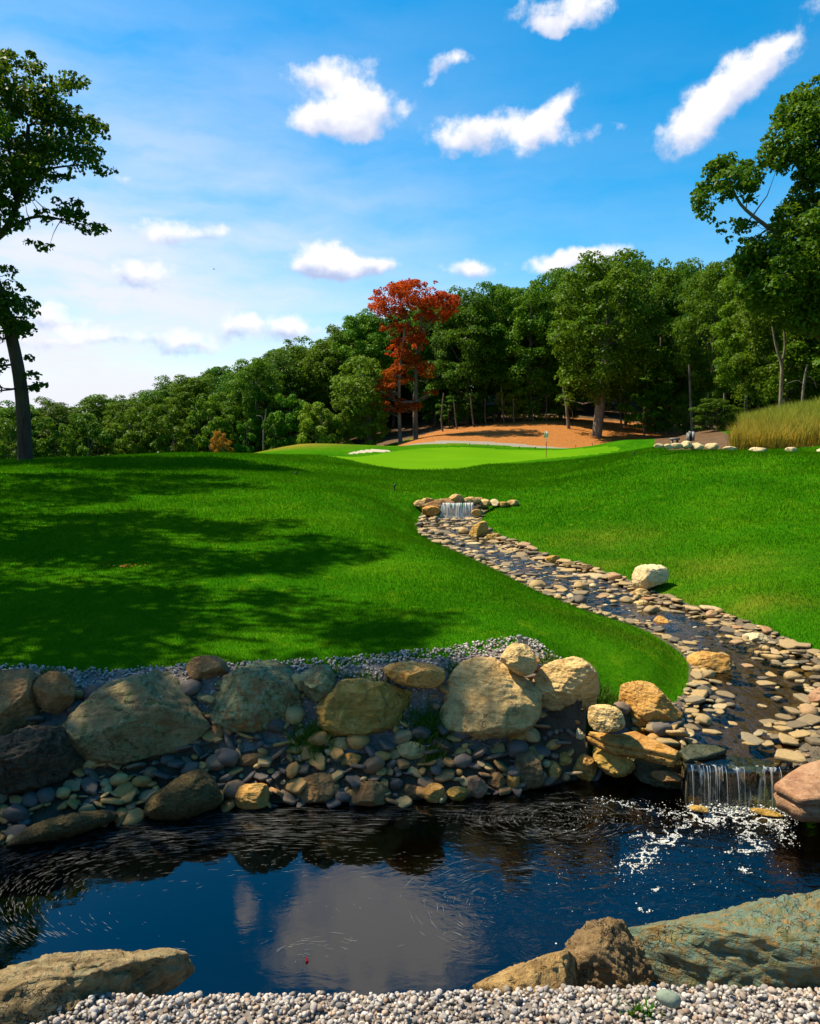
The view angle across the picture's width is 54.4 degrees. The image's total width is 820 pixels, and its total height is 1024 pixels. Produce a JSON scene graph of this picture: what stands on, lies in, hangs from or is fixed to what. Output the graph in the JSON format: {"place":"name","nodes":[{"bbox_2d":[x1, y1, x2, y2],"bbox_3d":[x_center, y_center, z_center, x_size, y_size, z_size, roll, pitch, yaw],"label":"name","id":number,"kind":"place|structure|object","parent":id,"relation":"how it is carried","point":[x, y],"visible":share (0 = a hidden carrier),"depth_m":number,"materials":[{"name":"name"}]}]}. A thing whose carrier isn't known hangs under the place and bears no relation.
{"place":"outdoors","nodes":[
{"label":"outdoors","id":0,"kind":"place"},
{"bbox_2d":[0,656,689,844],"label":"pond bank","id":1,"kind":"structure","parent":0,"point":[125,792],"depth_m":5.19,"materials":[{"name":"stone"}]},
{"bbox_2d":[0,668,40,735],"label":"boulder","id":2,"kind":"object","parent":1,"relation":"on","point":[18,704],"visible":0.71,"depth_m":5.19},
{"bbox_2d":[0,724,84,796],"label":"boulder","id":3,"kind":"object","parent":1,"relation":"on","point":[35,758],"visible":0.94,"depth_m":4.81,"materials":[{"name":"stone"}]},
{"bbox_2d":[32,671,75,713],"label":"boulder","id":4,"kind":"object","parent":1,"relation":"on","point":[54,692],"visible":1,"depth_m":5.23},
{"bbox_2d":[6,810,117,845],"bbox_3d":[-2.040,1.847,4.688,0.610,0.232,0.370,-3,7,-25],"label":"boulder","id":5,"kind":"object","parent":1,"relation":"on","point":[64,826],"visible":1,"depth_m":4.54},
{"bbox_2d":[62,669,211,766],"bbox_3d":[-1.836,1.383,5.373,0.957,0.598,0.631,-3,7,-25],"label":"boulder","id":6,"kind":"object","parent":1,"relation":"on","point":[153,713],"visible":0.91,"depth_m":5.13,"materials":[{"name":"stone"}]},
{"bbox_2d":[143,769,221,819],"bbox_3d":[-1.400,1.744,4.918,0.467,0.333,0.397,-2,7,-15],"label":"boulder","id":7,"kind":"object","parent":1,"relation":"on","point":[194,792],"visible":1,"depth_m":4.77,"materials":[{"name":"stone"}]},
{"bbox_2d":[235,783,268,809],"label":"stone","id":8,"kind":"object","parent":1,"relation":"on","point":[252,796],"visible":1,"depth_m":4.95,"materials":[{"name":"beige stone"}]},
{"bbox_2d":[208,660,302,732],"bbox_3d":[-1.072,1.290,5.533,0.628,0.488,0.570,-4,7,-30],"label":"boulder","id":9,"kind":"object","parent":1,"relation":"on","point":[257,697],"visible":0.93,"depth_m":5.34,"materials":[{"name":"stone"}]},
{"bbox_2d":[0,636,561,765],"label":"gravel strip","id":10,"kind":"object","parent":1,"relation":"on","point":[84,679],"visible":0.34,"depth_m":5.59,"materials":[{"name":"gravel"}]},
{"bbox_2d":[186,655,227,678],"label":"boulder","id":11,"kind":"object","parent":10,"relation":"on","point":[204,667],"visible":1,"depth_m":5.56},
{"bbox_2d":[396,741,426,758],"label":"stone","id":12,"kind":"object","parent":10,"relation":"on","point":[409,750],"visible":0.92,"depth_m":5.29,"materials":[{"name":"beige stone"}]},
{"bbox_2d":[279,703,340,764],"bbox_3d":[-0.649,1.493,5.308,0.538,0.341,0.397,0,6,0],"label":"weed tuft","id":13,"kind":"object","parent":1,"relation":"on","point":[303,740],"visible":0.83,"depth_m":5.29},
{"bbox_2d":[296,771,337,802],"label":"stone","id":14,"kind":"object","parent":1,"relation":"on","point":[320,787],"visible":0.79,"depth_m":5.04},
{"bbox_2d":[299,664,335,701],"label":"boulder","id":15,"kind":"object","parent":1,"relation":"on","point":[318,683],"visible":0.96,"depth_m":5.40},
{"bbox_2d":[316,678,411,735],"bbox_3d":[-0.302,1.343,5.498,0.684,0.442,0.494,0,6,0],"label":"boulder","id":16,"kind":"object","parent":1,"relation":"on","point":[354,706],"visible":0.92,"depth_m":5.31,"materials":[{"name":"stone"}]},
{"bbox_2d":[351,781,390,806],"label":"stone","id":17,"kind":"object","parent":1,"relation":"on","point":[369,793],"visible":0.98,"depth_m":5.00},
{"bbox_2d":[382,661,445,688],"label":"boulder","id":18,"kind":"object","parent":1,"relation":"on","point":[418,675],"visible":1,"depth_m":5.41,"materials":[{"name":"beige stone"}]},
{"bbox_2d":[395,694,461,762],"bbox_3d":[0.126,1.463,5.380,0.526,0.416,0.354,0,6,0],"label":"weed tuft","id":19,"kind":"object","parent":1,"relation":"on","point":[432,716],"visible":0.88,"depth_m":5.40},
{"bbox_2d":[423,783,444,802],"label":"stone","id":20,"kind":"object","parent":1,"relation":"on","point":[434,792],"visible":0.98,"depth_m":5.04,"materials":[{"name":"beige stone"}]},
{"bbox_2d":[439,657,541,739],"bbox_3d":[0.563,1.324,5.604,0.732,0.621,0.731,0,6,0],"label":"boulder","id":21,"kind":"object","parent":1,"relation":"on","point":[485,698],"visible":0.9,"depth_m":5.41,"materials":[{"name":"beige stone"}]},
{"bbox_2d":[500,643,536,675],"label":"boulder","id":22,"kind":"object","parent":21,"relation":"on","point":[519,659],"visible":1,"depth_m":5.45,"materials":[{"name":"beige stone"}]},
{"bbox_2d":[514,749,544,788],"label":"stone","id":23,"kind":"object","parent":1,"relation":"on","point":[528,765],"visible":0.91,"depth_m":5.22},
{"bbox_2d":[534,656,599,710],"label":"boulder","id":24,"kind":"object","parent":1,"relation":"on","point":[560,684],"visible":0.91,"depth_m":5.49,"materials":[{"name":"beige stone"}]},
{"bbox_2d":[573,753,596,780],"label":"stone","id":25,"kind":"object","parent":1,"relation":"on","point":[586,764],"visible":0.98,"depth_m":5.36,"materials":[{"name":"orange stone"}]},
{"bbox_2d":[592,745,635,777],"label":"boulder","id":26,"kind":"object","parent":1,"relation":"on","point":[607,763],"visible":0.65,"depth_m":5.28,"materials":[{"name":"stone"}]},
{"bbox_2d":[630,758,680,789],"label":"boulder","id":27,"kind":"object","parent":1,"relation":"on","point":[642,770],"visible":0.45,"depth_m":5.26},
{"bbox_2d":[586,731,679,766],"bbox_3d":[1.469,1.541,5.266,0.603,0.140,0.200,3,7,21],"label":"stone ledge","id":28,"kind":"object","parent":27,"relation":"on","point":[635,744],"visible":0.99,"depth_m":5.20,"materials":[{"name":"beige stone"}]},
{"bbox_2d":[587,704,624,732],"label":"boulder","id":29,"kind":"object","parent":28,"relation":"on","point":[603,718],"visible":1,"depth_m":5.18,"materials":[{"name":"beige stone"}]},
{"bbox_2d":[0,774,819,999],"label":"pond water","id":30,"kind":"structure","parent":0,"point":[234,932],"depth_m":4.17,"materials":[{"name":"liquid"}]},
{"bbox_2d":[0,792,639,955],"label":"scum flecks","id":31,"kind":"object","parent":30,"relation":"on","point":[275,836],"visible":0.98,"depth_m":4.64,"materials":[{"name":"grey"}]},
{"bbox_2d":[438,517,799,944],"bbox_3d":[1.392,1.010,10.069,1.775,0.522,12.894,0,6,-1],"label":"foam","id":32,"kind":"object","parent":30,"relation":"on","point":[695,815],"visible":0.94,"depth_m":4.68,"materials":[{"name":"white"}]},
{"bbox_2d":[0,429,819,764],"bbox_3d":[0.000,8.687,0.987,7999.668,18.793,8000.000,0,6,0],"label":"lawn","id":33,"kind":"structure","parent":0,"point":[404,567],"depth_m":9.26,"materials":[{"name":"plant"}]},
{"bbox_2d":[0,418,36,459],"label":"sapling","id":34,"kind":"object","parent":33,"relation":"on","point":[12,434],"visible":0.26,"depth_m":51.93,"materials":[{"name":"green plant"}]},
{"bbox_2d":[31,416,71,457],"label":"sapling","id":35,"kind":"object","parent":33,"relation":"on","point":[40,451],"visible":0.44,"depth_m":53.27,"materials":[{"name":"green plant"}]},
{"bbox_2d":[0,47,118,460],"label":"tall tree","id":36,"kind":"object","parent":33,"relation":"on","point":[23,167],"visible":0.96,"depth_m":22.70,"materials":[{"name":"green plant"}]},
{"bbox_2d":[139,403,197,453],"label":"sapling","id":37,"kind":"object","parent":33,"relation":"on","point":[166,423],"visible":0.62,"depth_m":55.90,"materials":[{"name":"green plant"}]},
{"bbox_2d":[185,393,234,452],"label":"sapling","id":38,"kind":"object","parent":33,"relation":"on","point":[221,423],"visible":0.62,"depth_m":56.35,"materials":[{"name":"green plant"}]},
{"bbox_2d":[209,430,233,452],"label":"bush","id":39,"kind":"object","parent":33,"relation":"on","point":[220,443],"visible":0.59,"depth_m":49.56,"materials":[{"name":"orange plant"}]},
{"bbox_2d":[233,418,259,452],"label":"sapling","id":40,"kind":"object","parent":33,"relation":"on","point":[238,447],"visible":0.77,"depth_m":56.53,"materials":[{"name":"green plant"}]},
{"bbox_2d":[261,413,285,450],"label":"sapling","id":41,"kind":"object","parent":33,"relation":"on","point":[265,425],"visible":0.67,"depth_m":55.42,"materials":[{"name":"green plant"}]},
{"bbox_2d":[269,393,310,448],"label":"sapling","id":42,"kind":"object","parent":33,"relation":"on","point":[290,417],"visible":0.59,"depth_m":55.88,"materials":[{"name":"green plant"}]},
{"bbox_2d":[296,401,341,443],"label":"sapling","id":43,"kind":"object","parent":33,"relation":"on","point":[307,417],"visible":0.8,"depth_m":54.55,"materials":[{"name":"green plant"}]},
{"bbox_2d":[326,399,358,443],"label":"sapling","id":44,"kind":"object","parent":33,"relation":"on","point":[342,428],"visible":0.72,"depth_m":55.35,"materials":[{"name":"green plant"}]},
{"bbox_2d":[329,354,385,440],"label":"yellow green tree","id":45,"kind":"object","parent":33,"relation":"on","point":[351,386],"visible":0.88,"depth_m":55.58,"materials":[{"name":"green plant"}]},
{"bbox_2d":[347,392,389,444],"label":"sapling","id":46,"kind":"object","parent":33,"relation":"on","point":[381,415],"visible":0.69,"depth_m":55.90,"materials":[{"name":"green plant"}]},
{"bbox_2d":[373,327,437,443],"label":"red tree","id":47,"kind":"object","parent":33,"relation":"on","point":[401,377],"visible":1,"depth_m":55.22,"materials":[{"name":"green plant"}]},
{"bbox_2d":[0,524,814,725],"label":"turf fringe","id":48,"kind":"object","parent":33,"relation":"on","point":[369,650],"visible":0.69,"depth_m":5.84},
{"bbox_2d":[330,446,619,469],"bbox_3d":[2.255,-2.713,37.667,9.590,0.511,18.461,5,8,36],"label":"putting green","id":49,"kind":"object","parent":33,"relation":"on","point":[443,457],"visible":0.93,"depth_m":38.99,"materials":[{"name":"plant"}]},
{"bbox_2d":[666,256,757,429],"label":"broadleaf tree","id":50,"kind":"object","parent":33,"relation":"on","point":[689,351],"visible":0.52,"depth_m":50.39,"materials":[{"name":"green plant"}]},
{"bbox_2d":[689,398,746,430],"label":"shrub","id":51,"kind":"object","parent":33,"relation":"on","point":[714,405],"visible":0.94,"depth_m":45.06,"materials":[{"name":"green plant"}]},
{"bbox_2d":[710,255,783,413],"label":"broadleaf tree","id":52,"kind":"object","parent":33,"relation":"on","point":[722,327],"visible":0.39,"depth_m":45.02,"materials":[{"name":"green plant"}]},
{"bbox_2d":[727,254,819,408],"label":"broadleaf tree","id":53,"kind":"object","parent":33,"relation":"on","point":[746,322],"visible":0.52,"depth_m":40.85,"materials":[{"name":"green plant"}]},
{"bbox_2d":[766,268,819,402],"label":"broadleaf tree","id":54,"kind":"object","parent":33,"relation":"on","point":[795,355],"visible":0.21,"depth_m":39.12,"materials":[{"name":"green plant"}]},
{"bbox_2d":[0,0,819,413],"label":"sky","id":55,"kind":"structure","parent":0,"point":[317,156],"materials":[{"name":"blue"}]},
{"bbox_2d":[25,981,819,1023],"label":"gravel bed","id":56,"kind":"object","parent":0,"point":[713,1003],"visible":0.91,"depth_m":2.56,"materials":[{"name":"gravel"}]},
{"bbox_2d":[0,948,194,1023],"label":"boulder","id":57,"kind":"object","parent":56,"relation":"on","point":[41,988],"visible":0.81,"depth_m":2.69,"materials":[{"name":"stone"}]},
{"bbox_2d":[472,950,577,995],"bbox_3d":[0.410,1.671,2.799,0.379,0.242,0.291,0,6,0],"label":"boulder","id":58,"kind":"object","parent":56,"relation":"on","point":[554,970],"visible":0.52,"depth_m":2.73,"materials":[{"name":"stone"}]},
{"bbox_2d":[563,917,654,989],"bbox_3d":[0.726,1.667,2.953,0.374,0.309,0.301,0,6,0],"label":"boulder","id":59,"kind":"object","parent":56,"relation":"on","point":[609,951],"visible":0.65,"depth_m":2.88,"materials":[{"name":"stone"}]},
{"bbox_2d":[656,989,680,1008],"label":"stone","id":60,"kind":"object","parent":56,"relation":"on","point":[668,998],"visible":1,"depth_m":2.38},
{"bbox_2d":[628,889,819,992],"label":"boulder","id":61,"kind":"object","parent":56,"relation":"on","point":[774,943],"visible":0.73,"depth_m":2.81,"materials":[{"name":"stone"}]},
{"bbox_2d":[410,441,558,447],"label":"cart path","id":62,"kind":"structure","parent":0,"point":[486,443],"depth_m":49.10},
{"bbox_2d":[269,397,762,449],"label":"forest floor","id":63,"kind":"structure","parent":0,"point":[718,437],"depth_m":66.42,"materials":[{"name":"brown soil"}]},
{"bbox_2d":[0,400,51,458],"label":"broadleaf tree","id":64,"kind":"object","parent":63,"relation":"on","point":[8,412],"visible":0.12,"depth_m":56.86,"materials":[{"name":"green plant"}]},
{"bbox_2d":[16,396,100,457],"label":"broadleaf tree","id":65,"kind":"object","parent":63,"relation":"on","point":[54,408],"visible":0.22,"depth_m":58.75,"materials":[{"name":"green plant"}]},
{"bbox_2d":[60,412,114,456],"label":"sapling","id":66,"kind":"object","parent":63,"relation":"on","point":[89,429],"visible":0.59,"depth_m":56.87,"materials":[{"name":"green plant"}]},
{"bbox_2d":[68,394,129,455],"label":"broadleaf tree","id":67,"kind":"object","parent":63,"relation":"on","point":[90,403],"visible":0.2,"depth_m":64.43,"materials":[{"name":"green plant"}]},
{"bbox_2d":[105,407,153,455],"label":"sapling","id":68,"kind":"object","parent":63,"relation":"on","point":[143,446],"visible":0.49,"depth_m":57.10,"materials":[{"name":"green plant"}]},
{"bbox_2d":[98,394,165,455],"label":"broadleaf tree","id":69,"kind":"object","parent":63,"relation":"on","point":[124,407],"visible":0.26,"depth_m":62.55,"materials":[{"name":"green plant"}]},
{"bbox_2d":[132,375,205,450],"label":"broadleaf tree","id":70,"kind":"object","parent":63,"relation":"on","point":[163,390],"visible":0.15,"depth_m":63.98,"materials":[{"name":"green plant"}]},
{"bbox_2d":[158,374,233,452],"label":"broadleaf tree","id":71,"kind":"object","parent":63,"relation":"on","point":[196,384],"visible":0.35,"depth_m":60.41,"materials":[{"name":"green plant"}]},
{"bbox_2d":[182,368,260,452],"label":"broadleaf tree","id":72,"kind":"object","parent":63,"relation":"on","point":[223,388],"visible":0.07,"depth_m":64.08,"materials":[{"name":"green plant"}]},
{"bbox_2d":[218,357,298,452],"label":"broadleaf tree","id":73,"kind":"object","parent":63,"relation":"on","point":[245,374],"visible":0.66,"depth_m":58.28,"materials":[{"name":"green plant"}]},
{"bbox_2d":[239,348,324,451],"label":"broadleaf tree","id":74,"kind":"object","parent":63,"relation":"on","point":[278,360],"visible":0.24,"depth_m":61.64,"materials":[{"name":"green plant"}]},
{"bbox_2d":[273,339,348,443],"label":"broadleaf tree","id":75,"kind":"object","parent":63,"relation":"on","point":[316,355],"visible":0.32,"depth_m":62.55,"materials":[{"name":"green plant"}]},
{"bbox_2d":[300,324,379,443],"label":"broadleaf tree","id":76,"kind":"object","parent":63,"relation":"on","point":[333,329],"visible":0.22,"depth_m":63.23,"materials":[{"name":"green plant"}]},
{"bbox_2d":[328,308,396,440],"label":"broadleaf tree","id":77,"kind":"object","parent":63,"relation":"on","point":[359,331],"visible":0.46,"depth_m":62.92,"materials":[{"name":"green plant"}]},
{"bbox_2d":[367,310,421,427],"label":"broadleaf tree","id":78,"kind":"object","parent":63,"relation":"on","point":[386,321],"visible":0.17,"depth_m":68.26,"materials":[{"name":"green plant"}]},
{"bbox_2d":[399,298,465,425],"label":"broadleaf tree","id":79,"kind":"object","parent":63,"relation":"on","point":[427,351],"visible":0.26,"depth_m":64.42,"materials":[{"name":"green plant"}]},
{"bbox_2d":[435,396,464,427],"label":"sapling","id":80,"kind":"object","parent":63,"relation":"on","point":[447,413],"visible":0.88,"depth_m":61.35,"materials":[{"name":"green plant"}]},
{"bbox_2d":[397,417,708,447],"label":"mulch bed","id":81,"kind":"object","parent":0,"point":[561,435],"visible":0.68,"depth_m":55.66,"materials":[{"name":"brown wood"}]},
{"bbox_2d":[367,278,461,438],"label":"red tree","id":82,"kind":"object","parent":81,"relation":"on","point":[395,292],"visible":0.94,"depth_m":55.40,"materials":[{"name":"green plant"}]},
{"bbox_2d":[425,285,511,424],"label":"broadleaf tree","id":83,"kind":"object","parent":81,"relation":"on","point":[456,380],"visible":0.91,"depth_m":60.69,"materials":[{"name":"green plant"}]},
{"bbox_2d":[462,399,500,423],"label":"sapling","id":84,"kind":"object","parent":81,"relation":"on","point":[480,418],"visible":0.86,"depth_m":61.19,"materials":[{"name":"green plant"}]},
{"bbox_2d":[458,281,543,419],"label":"broadleaf tree","id":85,"kind":"object","parent":81,"relation":"on","point":[492,303],"visible":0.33,"depth_m":61.20,"materials":[{"name":"green plant"}]},
{"bbox_2d":[493,383,536,419],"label":"sapling","id":86,"kind":"object","parent":81,"relation":"on","point":[507,399],"visible":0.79,"depth_m":60.70,"materials":[{"name":"green plant"}]},
{"bbox_2d":[493,279,570,420],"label":"broadleaf tree","id":87,"kind":"object","parent":81,"relation":"on","point":[533,378],"visible":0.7,"depth_m":59.68,"materials":[{"name":"green plant"}]},
{"bbox_2d":[510,264,603,419],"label":"broadleaf tree","id":88,"kind":"object","parent":81,"relation":"on","point":[554,275],"visible":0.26,"depth_m":60.54,"materials":[{"name":"green plant"}]},
{"bbox_2d":[544,381,590,419],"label":"sapling","id":89,"kind":"object","parent":81,"relation":"on","point":[552,403],"visible":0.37,"depth_m":61.71,"materials":[{"name":"green plant"}]},
{"bbox_2d":[546,248,673,437],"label":"broadleaf tree","id":90,"kind":"object","parent":81,"relation":"on","point":[635,347],"visible":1,"depth_m":52.20,"materials":[{"name":"green plant"}]},
{"bbox_2d":[615,364,677,436],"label":"sapling","id":91,"kind":"object","parent":81,"relation":"on","point":[646,424],"visible":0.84,"depth_m":54.92,"materials":[{"name":"green plant"}]},
{"bbox_2d":[611,257,704,432],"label":"broadleaf tree","id":92,"kind":"object","parent":81,"relation":"on","point":[667,280],"visible":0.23,"depth_m":57.53,"materials":[{"name":"green plant"}]},
{"bbox_2d":[636,342,702,435],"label":"sapling","id":93,"kind":"object","parent":81,"relation":"on","point":[667,368],"visible":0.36,"depth_m":54.62,"materials":[{"name":"green plant"}]},
{"bbox_2d":[649,261,719,434],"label":"broadleaf tree","id":94,"kind":"object","parent":81,"relation":"on","point":[677,291],"visible":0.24,"depth_m":55.29,"materials":[{"name":"green plant"}]},
{"bbox_2d":[667,393,714,431],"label":"sapling","id":95,"kind":"object","parent":81,"relation":"on","point":[678,410],"visible":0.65,"depth_m":51.38,"materials":[{"name":"green plant"}]},
{"bbox_2d":[415,507,819,802],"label":"stream bed","id":96,"kind":"object","parent":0,"point":[699,688],"visible":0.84,"depth_m":7.38,"materials":[{"name":"stone"}]},
{"bbox_2d":[632,564,668,589],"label":"boulder","id":97,"kind":"object","parent":96,"relation":"on","point":[646,576],"visible":0.97,"depth_m":9.46,"materials":[{"name":"stone"}]},
{"bbox_2d":[618,680,683,726],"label":"boulder","id":98,"kind":"object","parent":96,"relation":"on","point":[646,701],"visible":0.8,"depth_m":5.63,"materials":[{"name":"beige stone"}]},
{"bbox_2d":[679,744,726,772],"bbox_3d":[1.876,1.583,5.172,0.337,0.126,0.159,-3,7,-26],"label":"stone ledge","id":99,"kind":"object","parent":96,"relation":"on","point":[692,752],"visible":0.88,"depth_m":5.13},
{"bbox_2d":[686,651,731,673],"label":"boulder","id":100,"kind":"object","parent":96,"relation":"on","point":[717,662],"visible":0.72,"depth_m":6.75,"materials":[{"name":"beige stone"}]},
{"bbox_2d":[426,513,819,769],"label":"stream water","id":101,"kind":"structure","parent":0,"point":[746,714],"depth_m":6.74,"materials":[{"name":"liquid"}]},
{"bbox_2d":[548,733,799,804],"bbox_3d":[0.410,2.068,4.339,6.745,0.910,2.399,0,6,0],"label":"pond bed","id":102,"kind":"object","parent":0,"point":[749,783],"depth_m":5.04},
{"bbox_2d":[718,766,791,808],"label":"weir rock","id":103,"kind":"object","parent":102,"relation":"on","point":[767,799],"visible":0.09,"depth_m":5.02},
{"bbox_2d":[688,765,790,816],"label":"waterfall","id":104,"kind":"structure","parent":103,"relation":"on","point":[726,810],"depth_m":4.95,"materials":[{"name":"white liquid"}]},
{"bbox_2d":[723,396,819,449],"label":"tall grass","id":105,"kind":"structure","parent":0,"point":[789,425],"depth_m":22.45,"materials":[{"name":"plant"}]},
{"bbox_2d":[773,760,819,822],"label":"boulder","id":106,"kind":"object","parent":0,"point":[796,794],"visible":1,"depth_m":4.66,"materials":[{"name":"pink stone"}]},
{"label":"grass slope","id":107,"kind":"structure","parent":0,"visible":0},
{"bbox_2d":[689,74,819,345],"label":"tall tree","id":108,"kind":"object","parent":107,"relation":"on","point":[762,273],"visible":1,"depth_m":31.06,"materials":[{"name":"green plant"}]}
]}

